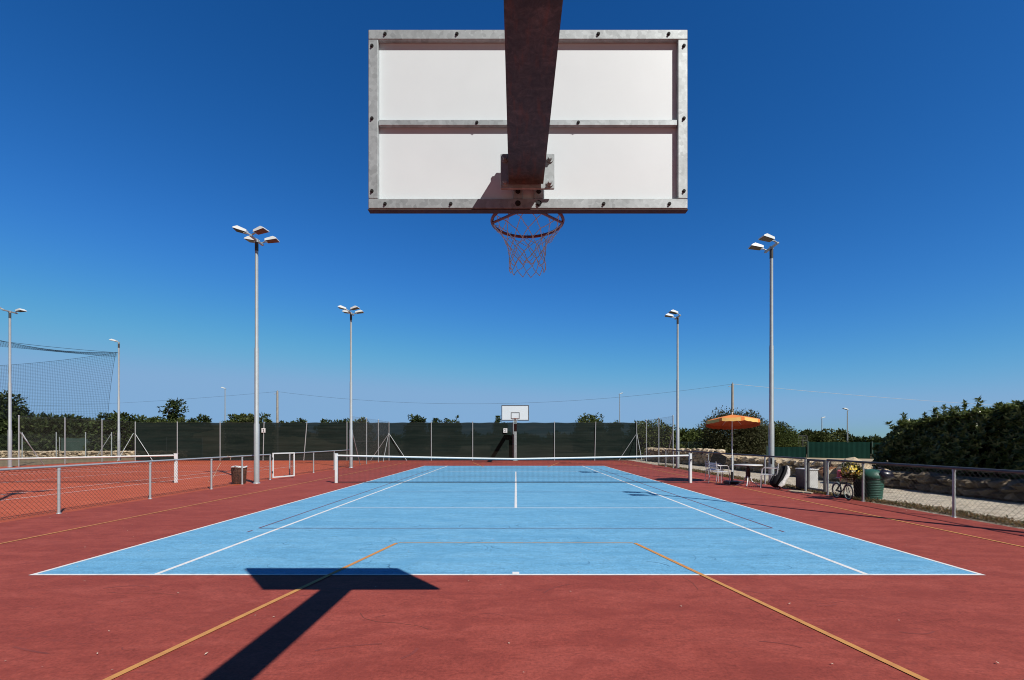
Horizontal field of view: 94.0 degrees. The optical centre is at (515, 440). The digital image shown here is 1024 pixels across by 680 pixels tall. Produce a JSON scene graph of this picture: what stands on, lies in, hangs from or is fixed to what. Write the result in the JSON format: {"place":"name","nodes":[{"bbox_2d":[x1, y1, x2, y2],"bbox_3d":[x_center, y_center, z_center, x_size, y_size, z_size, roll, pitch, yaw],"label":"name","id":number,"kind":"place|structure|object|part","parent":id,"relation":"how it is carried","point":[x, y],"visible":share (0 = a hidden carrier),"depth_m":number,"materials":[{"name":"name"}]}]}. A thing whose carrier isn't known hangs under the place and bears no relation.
{"place":"outdoors","nodes":[
{"label":"outdoors","id":0,"kind":"place"},
{"bbox_2d":[0,461,383,522],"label":"side court ground","id":1,"kind":"structure","parent":0,"point":[4,476],"depth_m":17.72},
{"bbox_2d":[0,307,26,466],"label":"floodlight mast","id":2,"kind":"object","parent":1,"relation":"on","point":[10,399],"visible":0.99,"depth_m":27.80,"materials":[{"name":"metal"}]},
{"bbox_2d":[18,415,134,466],"bbox_3d":[-29.550,0.029,32.681,0.080,3.077,8.641,0,0,0],"label":"tall wire fence","id":3,"kind":"object","parent":1,"relation":"on","point":[64,445],"visible":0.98,"depth_m":31.31,"materials":[{"name":"metal"}]},
{"bbox_2d":[0,453,177,482],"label":"tennis net","id":4,"kind":"object","parent":1,"relation":"on","point":[175,455],"visible":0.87,"depth_m":17.52,"materials":[{"name":"white fabric"}]},
{"bbox_2d":[109,339,119,460],"bbox_3d":[-30.789,-3.121,36.697,0.722,9.352,0.349,0,0,0],"label":"floodlight mast","id":5,"kind":"object","parent":1,"relation":"on","point":[118,445],"visible":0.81,"depth_m":36.70,"materials":[{"name":"metal"}]},
{"bbox_2d":[0,340,116,420],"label":"ball net","id":6,"kind":"object","parent":5,"relation":"hanging from","point":[101,352],"visible":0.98,"depth_m":36.77,"materials":[{"name":"black fabric"}]},
{"bbox_2d":[0,466,291,499],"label":"side court lines","id":7,"kind":"object","parent":1,"relation":"on","point":[108,483],"visible":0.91,"depth_m":18.13,"materials":[{"name":"white paint"}]},
{"bbox_2d":[231,466,247,483],"bbox_3d":[-9.980,1.230,17.220,0.542,0.631,0.542,0,0,0],"label":"basket bin","id":8,"kind":"object","parent":1,"relation":"on","point":[234,472],"visible":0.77,"depth_m":17.03,"materials":[{"name":"grey metal"}]},
{"bbox_2d":[352,416,388,464],"bbox_3d":[-9.830,0.029,32.806,0.080,3.077,8.391,0,0,0],"label":"tall wire fence","id":9,"kind":"object","parent":1,"relation":"on","point":[366,438],"visible":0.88,"depth_m":32.21,"materials":[{"name":"metal"}]},
{"bbox_2d":[135,422,636,460],"bbox_3d":[-10.081,0.049,36.993,38.938,3.034,0.194,0,0,0],"label":"screen fence","id":10,"kind":"object","parent":1,"relation":"on","point":[431,439],"visible":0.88,"depth_m":37.05,"materials":[{"name":"fabric"}]},
{"bbox_2d":[0,457,389,466],"bbox_3d":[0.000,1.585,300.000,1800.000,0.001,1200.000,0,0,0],"label":"ground","id":11,"kind":"structure","parent":0,"point":[3,463],"depth_m":37.83,"materials":[{"name":"red"}]},
{"bbox_2d":[0,389,33,446],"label":"tree","id":12,"kind":"object","parent":11,"relation":"on","point":[16,410],"visible":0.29,"depth_m":52.29,"materials":[{"name":"green plant"}]},
{"bbox_2d":[0,412,96,450],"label":"shrub","id":13,"kind":"object","parent":11,"relation":"on","point":[34,439],"visible":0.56,"depth_m":48.03,"materials":[{"name":"green plant"}]},
{"bbox_2d":[0,432,115,457],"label":"wire fence","id":14,"kind":"object","parent":11,"relation":"on","point":[66,442],"visible":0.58,"depth_m":43.00,"materials":[{"name":"metal"}]},
{"bbox_2d":[0,450,134,457],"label":"stone wall","id":15,"kind":"structure","parent":11,"relation":"on","point":[3,454],"depth_m":44.17,"materials":[{"name":"stone"}]},
{"bbox_2d":[59,437,112,450],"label":"green netting","id":16,"kind":"object","parent":11,"relation":"on","point":[78,447],"visible":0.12,"depth_m":47.00,"materials":[{"name":"fabric"}]},
{"bbox_2d":[83,410,152,450],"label":"tree","id":17,"kind":"object","parent":11,"relation":"on","point":[111,417],"visible":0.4,"depth_m":45.61,"materials":[{"name":"green plant"}]},
{"bbox_2d":[134,418,155,422],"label":"tree","id":18,"kind":"object","parent":11,"relation":"on","point":[150,419],"depth_m":52.39,"materials":[{"name":"green plant"}]},
{"bbox_2d":[146,416,163,422],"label":"tree","id":19,"kind":"object","parent":11,"relation":"on","point":[156,418],"visible":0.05,"depth_m":61.56,"materials":[{"name":"green plant"}]},
{"bbox_2d":[157,418,183,422],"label":"tree","id":20,"kind":"object","parent":11,"relation":"on","point":[168,421],"visible":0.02,"depth_m":59.64,"materials":[{"name":"green plant"}]},
{"bbox_2d":[157,398,188,420],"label":"tree","id":21,"kind":"object","parent":11,"relation":"on","point":[175,406],"visible":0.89,"depth_m":65.64,"materials":[{"name":"green plant"}]},
{"bbox_2d":[174,417,187,422],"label":"tree","id":22,"kind":"object","parent":11,"relation":"on","point":[183,419],"visible":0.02,"depth_m":63.98,"materials":[{"name":"green plant"}]},
{"bbox_2d":[186,417,201,422],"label":"tree","id":23,"kind":"object","parent":11,"relation":"on","point":[191,420],"visible":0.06,"depth_m":89.14,"materials":[{"name":"green plant"}]},
{"bbox_2d":[194,413,211,422],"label":"tree","id":24,"kind":"object","parent":11,"relation":"on","point":[206,419],"visible":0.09,"depth_m":91.49,"materials":[{"name":"green plant"}]},
{"bbox_2d":[221,387,225,420],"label":"street lamp","id":25,"kind":"object","parent":11,"relation":"on","point":[225,405],"visible":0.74,"depth_m":70.00,"materials":[{"name":"metal"}]},
{"bbox_2d":[223,413,246,422],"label":"tree","id":26,"kind":"object","parent":11,"relation":"on","point":[236,418],"visible":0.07,"depth_m":59.26,"materials":[{"name":"green plant"}]},
{"bbox_2d":[239,413,261,422],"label":"tree","id":27,"kind":"object","parent":11,"relation":"on","point":[249,418],"visible":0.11,"depth_m":57.45,"materials":[{"name":"green plant"}]},
{"bbox_2d":[259,413,271,422],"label":"tree","id":28,"kind":"object","parent":11,"relation":"on","point":[265,419],"visible":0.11,"depth_m":58.03,"materials":[{"name":"green plant"}]},
{"bbox_2d":[276,390,278,422],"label":"utility pole","id":29,"kind":"object","parent":11,"relation":"on","point":[277,411],"visible":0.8,"depth_m":61.89,"materials":[{"name":"concrete"}]},
{"bbox_2d":[45,392,267,405],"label":"overhead cable","id":30,"kind":"object","parent":29,"relation":"attached to","point":[147,401],"visible":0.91,"depth_m":75.92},
{"bbox_2d":[284,384,729,403],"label":"overhead cable","id":31,"kind":"object","parent":29,"relation":"attached to","point":[505,403],"visible":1,"depth_m":57.47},
{"bbox_2d":[290,418,306,422],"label":"tree","id":32,"kind":"object","parent":11,"relation":"on","point":[299,420],"visible":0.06,"depth_m":97.93,"materials":[{"name":"green plant"}]},
{"bbox_2d":[320,418,331,422],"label":"tree","id":33,"kind":"object","parent":11,"relation":"on","point":[324,421],"visible":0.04,"depth_m":99.66,"materials":[{"name":"green plant"}]},
{"bbox_2d":[326,418,349,422],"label":"tree","id":34,"kind":"object","parent":11,"relation":"on","point":[345,420],"visible":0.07,"depth_m":94.95,"materials":[{"name":"green plant"}]},
{"bbox_2d":[347,417,369,422],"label":"tree","id":35,"kind":"object","parent":11,"relation":"on","point":[362,419],"visible":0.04,"depth_m":69.35,"materials":[{"name":"green plant"}]},
{"bbox_2d":[408,414,426,422],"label":"tree","id":36,"kind":"object","parent":11,"relation":"on","point":[416,419],"visible":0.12,"depth_m":65.67,"materials":[{"name":"green plant"}]},
{"bbox_2d":[432,418,439,422],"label":"tree","id":37,"kind":"object","parent":11,"relation":"on","point":[434,420],"visible":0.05,"depth_m":67.72,"materials":[{"name":"green plant"}]},
{"bbox_2d":[439,418,450,422],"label":"tree","id":38,"kind":"object","parent":11,"relation":"on","point":[446,420],"visible":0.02,"depth_m":71.61,"materials":[{"name":"green plant"}]},
{"bbox_2d":[449,414,459,422],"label":"tree","id":39,"kind":"object","parent":11,"relation":"on","point":[455,421],"visible":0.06,"depth_m":65.86,"materials":[{"name":"green plant"}]},
{"bbox_2d":[493,416,507,422],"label":"tree","id":40,"kind":"object","parent":11,"relation":"on","point":[497,419],"visible":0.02,"depth_m":69.81,"materials":[{"name":"green plant"}]},
{"bbox_2d":[575,412,603,422],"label":"tree","id":41,"kind":"object","parent":11,"relation":"on","point":[586,419],"visible":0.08,"depth_m":61.38,"materials":[{"name":"green plant"}]},
{"bbox_2d":[618,393,621,421],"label":"street lamp","id":42,"kind":"object","parent":11,"relation":"on","point":[619,407],"visible":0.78,"depth_m":76.96,"materials":[{"name":"metal"}]},
{"bbox_2d":[675,427,709,448],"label":"tree","id":43,"kind":"object","parent":11,"relation":"on","point":[690,436],"visible":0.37,"depth_m":56.62,"materials":[{"name":"green plant"}]},
{"bbox_2d":[728,382,733,412],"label":"utility pole","id":44,"kind":"object","parent":11,"relation":"on","point":[732,396],"visible":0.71,"depth_m":53.90,"materials":[{"name":"concrete"}]},
{"bbox_2d":[736,384,985,404],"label":"overhead cable","id":45,"kind":"object","parent":44,"relation":"attached to","point":[857,395],"visible":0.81,"depth_m":59.24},
{"bbox_2d":[798,428,844,446],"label":"tree","id":46,"kind":"object","parent":11,"relation":"on","point":[817,436],"visible":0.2,"depth_m":60.49,"materials":[{"name":"green plant"}]},
{"bbox_2d":[820,428,854,441],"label":"tree","id":47,"kind":"object","parent":11,"relation":"on","point":[839,431],"visible":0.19,"depth_m":62.95,"materials":[{"name":"green plant"}]},
{"bbox_2d":[842,408,847,441],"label":"street lamp","id":48,"kind":"object","parent":11,"relation":"on","point":[847,422],"visible":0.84,"depth_m":55.95,"materials":[{"name":"metal"}]},
{"bbox_2d":[846,434,885,442],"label":"shrub","id":49,"kind":"object","parent":11,"relation":"on","point":[874,439],"visible":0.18,"depth_m":51.47,"materials":[{"name":"green plant"}]},
{"bbox_2d":[0,460,1023,679],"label":"court surround","id":50,"kind":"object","parent":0,"point":[629,627],"visible":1,"depth_m":4.29,"materials":[{"name":"red plastic"}]},
{"bbox_2d":[0,454,270,519],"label":"fence","id":51,"kind":"object","parent":50,"relation":"on","point":[60,489],"visible":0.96,"depth_m":11.63,"materials":[{"name":"metal"}]},
{"bbox_2d":[272,452,294,477],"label":"metal gate","id":52,"kind":"structure","parent":51,"relation":"attached to","point":[293,457],"depth_m":19.52,"materials":[{"name":"metal"}]},
{"bbox_2d":[232,225,279,483],"bbox_3d":[-9.420,-3.014,17.346,1.205,9.138,1.162,0,0,0],"label":"floodlight mast","id":53,"kind":"object","parent":50,"relation":"on","point":[259,230],"visible":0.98,"depth_m":17.30,"materials":[{"name":"metal"}]},
{"bbox_2d":[289,450,348,474],"bbox_3d":[-9.740,1.043,24.438,0.090,1.024,7.827,0,0,0],"label":"fence","id":54,"kind":"object","parent":50,"relation":"on","point":[334,451],"visible":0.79,"depth_m":23.65,"materials":[{"name":"metal"}]},
{"bbox_2d":[338,305,363,467],"bbox_3d":[-9.420,-3.014,27.286,1.205,9.138,1.162,0,0,0],"label":"floodlight mast","id":55,"kind":"object","parent":50,"relation":"on","point":[345,310],"visible":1,"depth_m":27.24,"materials":[{"name":"metal"}]},
{"bbox_2d":[112,577,697,628],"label":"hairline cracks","id":56,"kind":"object","parent":50,"relation":"on","point":[393,622],"visible":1,"depth_m":4.15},
{"bbox_2d":[13,493,934,658],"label":"court stains","id":57,"kind":"object","parent":50,"relation":"on","point":[413,652],"visible":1,"depth_m":3.77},
{"bbox_2d":[5,473,998,669],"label":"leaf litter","id":58,"kind":"object","parent":50,"relation":"on","point":[468,580],"visible":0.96,"depth_m":4.52,"materials":[{"name":"brown plant"}]},
{"bbox_2d":[38,466,975,573],"bbox_3d":[-0.100,1.553,17.396,11.040,0.001,23.783,0,0,0],"label":"tennis court","id":59,"kind":"object","parent":50,"relation":"in","point":[335,539],"visible":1,"depth_m":7.73,"materials":[{"name":"blue plastic"}]},
{"bbox_2d":[144,471,856,569],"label":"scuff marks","id":60,"kind":"object","parent":59,"relation":"on","point":[522,537],"visible":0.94,"depth_m":7.13},
{"bbox_2d":[30,466,983,574],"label":"tennis lines","id":61,"kind":"object","parent":59,"relation":"on","point":[517,573],"visible":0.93,"depth_m":5.93,"materials":[{"name":"white paint"}]},
{"bbox_2d":[334,453,691,482],"bbox_3d":[-0.090,1.012,17.379,13.002,1.086,0.144,0,0,0],"label":"tennis net","id":62,"kind":"object","parent":59,"relation":"on","point":[527,467],"visible":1,"depth_m":17.39,"materials":[{"name":"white fabric"}]},
{"bbox_2d":[399,542,632,542],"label":"free throw lines","id":63,"kind":"object","parent":59,"relation":"on","point":[515,542],"visible":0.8,"depth_m":7.25,"materials":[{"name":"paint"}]},
{"bbox_2d":[248,469,783,531],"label":"volleyball lines","id":64,"kind":"object","parent":59,"relation":"on","point":[430,469],"visible":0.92,"depth_m":11.05,"materials":[{"name":"paint"}]},
{"bbox_2d":[0,463,1023,679],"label":"basketball lines","id":65,"kind":"object","parent":50,"relation":"on","point":[113,676],"visible":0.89,"depth_m":4.33,"materials":[{"name":"paint"}]},
{"bbox_2d":[501,405,528,460],"bbox_3d":[-0.043,-0.405,34.125,1.846,3.929,5.410,0,0,0],"label":"basketball hoop","id":66,"kind":"object","parent":50,"relation":"on","point":[514,413],"visible":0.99,"depth_m":32.02,"materials":[{"name":"metal"}]},
{"bbox_2d":[368,0,687,277],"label":"basketball hoop","id":67,"kind":"object","parent":50,"relation":"on","point":[532,108],"visible":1,"depth_m":2.78,"materials":[{"name":"metal"}]},
{"bbox_2d":[704,461,722,481],"bbox_3d":[7.605,1.136,18.363,0.544,0.842,0.544,0,0,40],"label":"metal chair","id":68,"kind":"object","parent":50,"relation":"on","point":[713,469],"visible":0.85,"depth_m":18.34,"materials":[{"name":"metal"}]},
{"bbox_2d":[708,461,729,483],"bbox_3d":[7.330,1.136,17.247,0.544,0.842,0.544,0,0,-10],"label":"metal chair","id":69,"kind":"object","parent":50,"relation":"on","point":[713,466],"visible":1,"depth_m":17.10,"materials":[{"name":"metal"}]},
{"bbox_2d":[706,412,760,483],"bbox_3d":[7.845,0.265,17.296,1.792,2.580,1.790,0,0,-23],"label":"parasol","id":70,"kind":"object","parent":50,"relation":"on","point":[731,422],"visible":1,"depth_m":17.34,"materials":[{"name":"orange fabric"}]},
{"bbox_2d":[665,449,806,490],"bbox_3d":[8.870,1.041,21.438,0.090,1.028,13.726,0,0,0],"label":"fence","id":71,"kind":"object","parent":50,"relation":"on","point":[765,457],"visible":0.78,"depth_m":18.17,"materials":[{"name":"metal"}]},
{"bbox_2d":[733,464,762,486],"bbox_3d":[7.950,1.189,16.350,0.920,0.736,0.920,0,0,0],"label":"round table","id":72,"kind":"object","parent":50,"relation":"on","point":[747,476],"visible":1,"depth_m":16.29,"materials":[{"name":"white metal"}]},
{"bbox_2d":[760,463,778,488],"bbox_3d":[8.357,1.136,15.710,0.544,0.842,0.544,0,0,30],"label":"metal chair","id":73,"kind":"object","parent":50,"relation":"on","point":[768,474],"visible":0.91,"depth_m":15.61,"materials":[{"name":"metal"}]},
{"bbox_2d":[769,465,789,488],"bbox_3d":[8.551,1.181,15.448,0.654,0.737,0.415,0,0,0],"label":"racket bag","id":74,"kind":"object","parent":50,"relation":"on","point":[780,479],"visible":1,"depth_m":15.34,"materials":[{"name":"white fabric"}]},
{"bbox_2d":[789,490,812,492],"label":"stone slab","id":75,"kind":"structure","parent":50,"relation":"on","point":[798,491],"depth_m":14.35,"materials":[{"name":"stone"}]},
{"bbox_2d":[806,459,825,491],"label":"metal gate","id":76,"kind":"structure","parent":50,"relation":"on","point":[824,475],"depth_m":14.04,"materials":[{"name":"metal"}]},
{"bbox_2d":[832,470,856,499],"bbox_3d":[8.668,1.167,12.684,0.418,0.774,0.952,0,0,0],"label":"bicycle","id":77,"kind":"object","parent":50,"relation":"on","point":[839,484],"visible":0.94,"depth_m":12.62,"materials":[{"name":"metal"}]},
{"bbox_2d":[839,462,862,479],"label":"flowers","id":78,"kind":"object","parent":77,"relation":"in","point":[854,472],"visible":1,"depth_m":12.27,"materials":[{"name":"yellow plant"}]},
{"bbox_2d":[826,459,1023,525],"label":"fence","id":79,"kind":"object","parent":50,"relation":"on","point":[954,477],"visible":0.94,"depth_m":9.96,"materials":[{"name":"metal"}]},
{"bbox_2d":[0,0,1023,437],"label":"sky","id":80,"kind":"structure","parent":0,"point":[880,143],"materials":[{"name":"blue"}]},
{"bbox_2d":[638,455,1007,479],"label":"terrain","id":81,"kind":"structure","parent":0,"point":[962,475],"depth_m":16.82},
{"bbox_2d":[634,419,685,458],"bbox_3d":[11.805,0.015,40.979,5.350,3.854,5.003,0,0,0],"label":"shrub","id":82,"kind":"object","parent":81,"relation":"on","point":[651,432],"visible":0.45,"depth_m":39.88,"materials":[{"name":"green plant"}]},
{"bbox_2d":[664,425,675,447],"bbox_3d":[12.775,0.176,39.528,1.136,2.931,1.037,0,0,0],"label":"tree","id":83,"kind":"object","parent":81,"relation":"on","point":[668,429],"visible":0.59,"depth_m":39.32,"materials":[{"name":"green plant"}]},
{"bbox_2d":[693,405,768,455],"bbox_3d":[15.765,-0.440,34.680,5.670,4.349,5.447,0,0,0],"label":"shrub","id":84,"kind":"object","parent":81,"relation":"on","point":[718,440],"visible":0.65,"depth_m":33.35,"materials":[{"name":"green plant"}]},
{"bbox_2d":[738,421,803,454],"bbox_3d":[18.694,0.051,36.075,5.152,3.147,4.938,0,0,0],"label":"shrub","id":85,"kind":"object","parent":81,"relation":"on","point":[783,434],"visible":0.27,"depth_m":34.68,"materials":[{"name":"green plant"}]},
{"bbox_2d":[786,430,814,446],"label":"tree","id":86,"kind":"object","parent":81,"relation":"on","point":[805,444],"visible":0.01,"depth_m":43.10,"materials":[{"name":"green plant"}]},
{"bbox_2d":[766,441,879,458],"bbox_3d":[21.415,0.775,29.992,11.411,1.509,0.135,0,0,0],"label":"green panel fence","id":87,"kind":"object","parent":81,"relation":"on","point":[861,450],"visible":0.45,"depth_m":30.01,"materials":[{"name":"fabric"}]},
{"bbox_2d":[870,396,1023,478],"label":"hedge","id":88,"kind":"object","parent":81,"relation":"on","point":[953,436],"visible":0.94,"depth_m":14.77,"materials":[{"name":"green plant"}]},
{"bbox_2d":[630,459,1023,528],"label":"gravel yard","id":89,"kind":"structure","parent":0,"point":[982,503],"depth_m":12.68,"materials":[{"name":"beige gravel"}]},
{"bbox_2d":[637,415,673,465],"bbox_3d":[9.350,0.029,32.681,0.080,3.077,8.641,0,0,0],"label":"tall wire fence","id":90,"kind":"object","parent":89,"relation":"on","point":[672,434],"visible":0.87,"depth_m":31.23,"materials":[{"name":"metal"}]},
{"bbox_2d":[665,310,680,468],"bbox_3d":[8.740,-2.786,26.489,0.724,8.682,1.134,0,0,0],"label":"floodlight mast","id":91,"kind":"object","parent":89,"relation":"on","point":[677,392],"visible":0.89,"depth_m":26.45,"materials":[{"name":"metal"}]},
{"bbox_2d":[644,447,724,465],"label":"stone wall","id":92,"kind":"structure","parent":89,"relation":"on","point":[702,456],"depth_m":31.27,"materials":[{"name":"stone"}]},
{"bbox_2d":[710,451,726,470],"bbox_3d":[10.250,1.038,24.202,1.007,1.043,0.335,0,0,0],"label":"slanted board","id":93,"kind":"object","parent":89,"relation":"on","point":[716,457],"visible":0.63,"depth_m":24.20,"materials":[{"name":"black"}]},
{"bbox_2d":[748,233,778,481],"bbox_3d":[8.830,-2.786,16.939,0.724,8.682,1.134,0,0,0],"label":"floodlight mast","id":94,"kind":"object","parent":89,"relation":"on","point":[767,237],"visible":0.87,"depth_m":16.89,"materials":[{"name":"metal"}]},
{"bbox_2d":[723,455,841,480],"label":"stone wall","id":95,"kind":"structure","parent":89,"relation":"on","point":[760,460],"depth_m":22.23,"materials":[{"name":"stone"}]},
{"bbox_2d":[795,468,818,489],"bbox_3d":[9.169,1.220,15.050,0.342,0.669,0.700,0,0,0],"label":"utility cabinet","id":96,"kind":"object","parent":89,"relation":"on","point":[800,482],"visible":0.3,"depth_m":14.96,"materials":[{"name":"metal"}]},
{"bbox_3d":[9.009,1.205,15.050,0.022,0.575,0.650,0,0,0],"label":"door","id":97,"kind":"part","parent":96,"relation":"part of","materials":[{"name":"grey metal"}]},
{"bbox_2d":[818,465,835,476],"bbox_3d":[12.337,1.321,18.741,0.880,0.743,0.630,0,0,0],"label":"boulder","id":98,"kind":"object","parent":89,"relation":"on","point":[821,470],"visible":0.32,"depth_m":18.64,"materials":[{"name":"brown stone"}]},
{"bbox_2d":[821,468,836,480],"bbox_3d":[12.297,1.347,18.590,0.784,0.594,0.660,0,0,0],"label":"boulder","id":99,"kind":"object","parent":89,"relation":"on","point":[832,475],"visible":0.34,"depth_m":18.39,"materials":[{"name":"stone"}]},
{"bbox_2d":[658,464,1023,527],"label":"weeds","id":100,"kind":"object","parent":89,"relation":"on","point":[992,518],"visible":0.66,"depth_m":11.05,"materials":[{"name":"green plant"}]},
{"bbox_2d":[836,457,873,483],"bbox_3d":[12.172,1.117,17.166,1.101,1.048,1.148,0,0,0],"label":"boulder","id":101,"kind":"object","parent":89,"relation":"on","point":[857,459],"visible":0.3,"depth_m":17.07,"materials":[{"name":"stone"}]},
{"bbox_2d":[853,469,866,497],"bbox_3d":[9.110,1.144,12.660,0.104,0.823,0.440,0,0,0],"label":"leaning panel","id":102,"kind":"object","parent":89,"relation":"on","point":[856,491],"visible":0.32,"depth_m":12.62,"materials":[{"name":"black"}]},
{"bbox_2d":[865,469,884,498],"bbox_3d":[9.420,1.145,12.650,0.600,0.780,0.600,0,0,0],"label":"litter bin","id":103,"kind":"object","parent":89,"relation":"on","point":[877,492],"visible":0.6,"depth_m":12.43,"materials":[{"name":"green plastic"}]},
{"bbox_2d":[878,467,894,479],"bbox_3d":[9.600,0.863,12.420,0.386,0.356,0.308,0,0,0],"label":"rubbish bag","id":104,"kind":"object","parent":103,"relation":"hanging from","point":[885,477],"visible":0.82,"depth_m":12.31,"materials":[{"name":"black plastic"}]},
{"bbox_2d":[877,469,894,486],"bbox_3d":[12.518,1.319,16.161,0.843,0.726,0.817,0,0,0],"label":"boulder","id":105,"kind":"object","parent":89,"relation":"on","point":[886,482],"visible":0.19,"depth_m":16.02,"materials":[{"name":"stone"}]},
{"bbox_2d":[888,471,1023,502],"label":"stone wall","id":106,"kind":"structure","parent":89,"relation":"on","point":[1008,484],"depth_m":13.38,"materials":[{"name":"grey stone"}]},
{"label":"hill","id":107,"kind":"structure","parent":0,"visible":0},
{"bbox_2d":[65,413,100,435],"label":"tree","id":108,"kind":"object","parent":107,"relation":"on","point":[85,420],"visible":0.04,"depth_m":84.13,"materials":[{"name":"green plant"}]}
]}

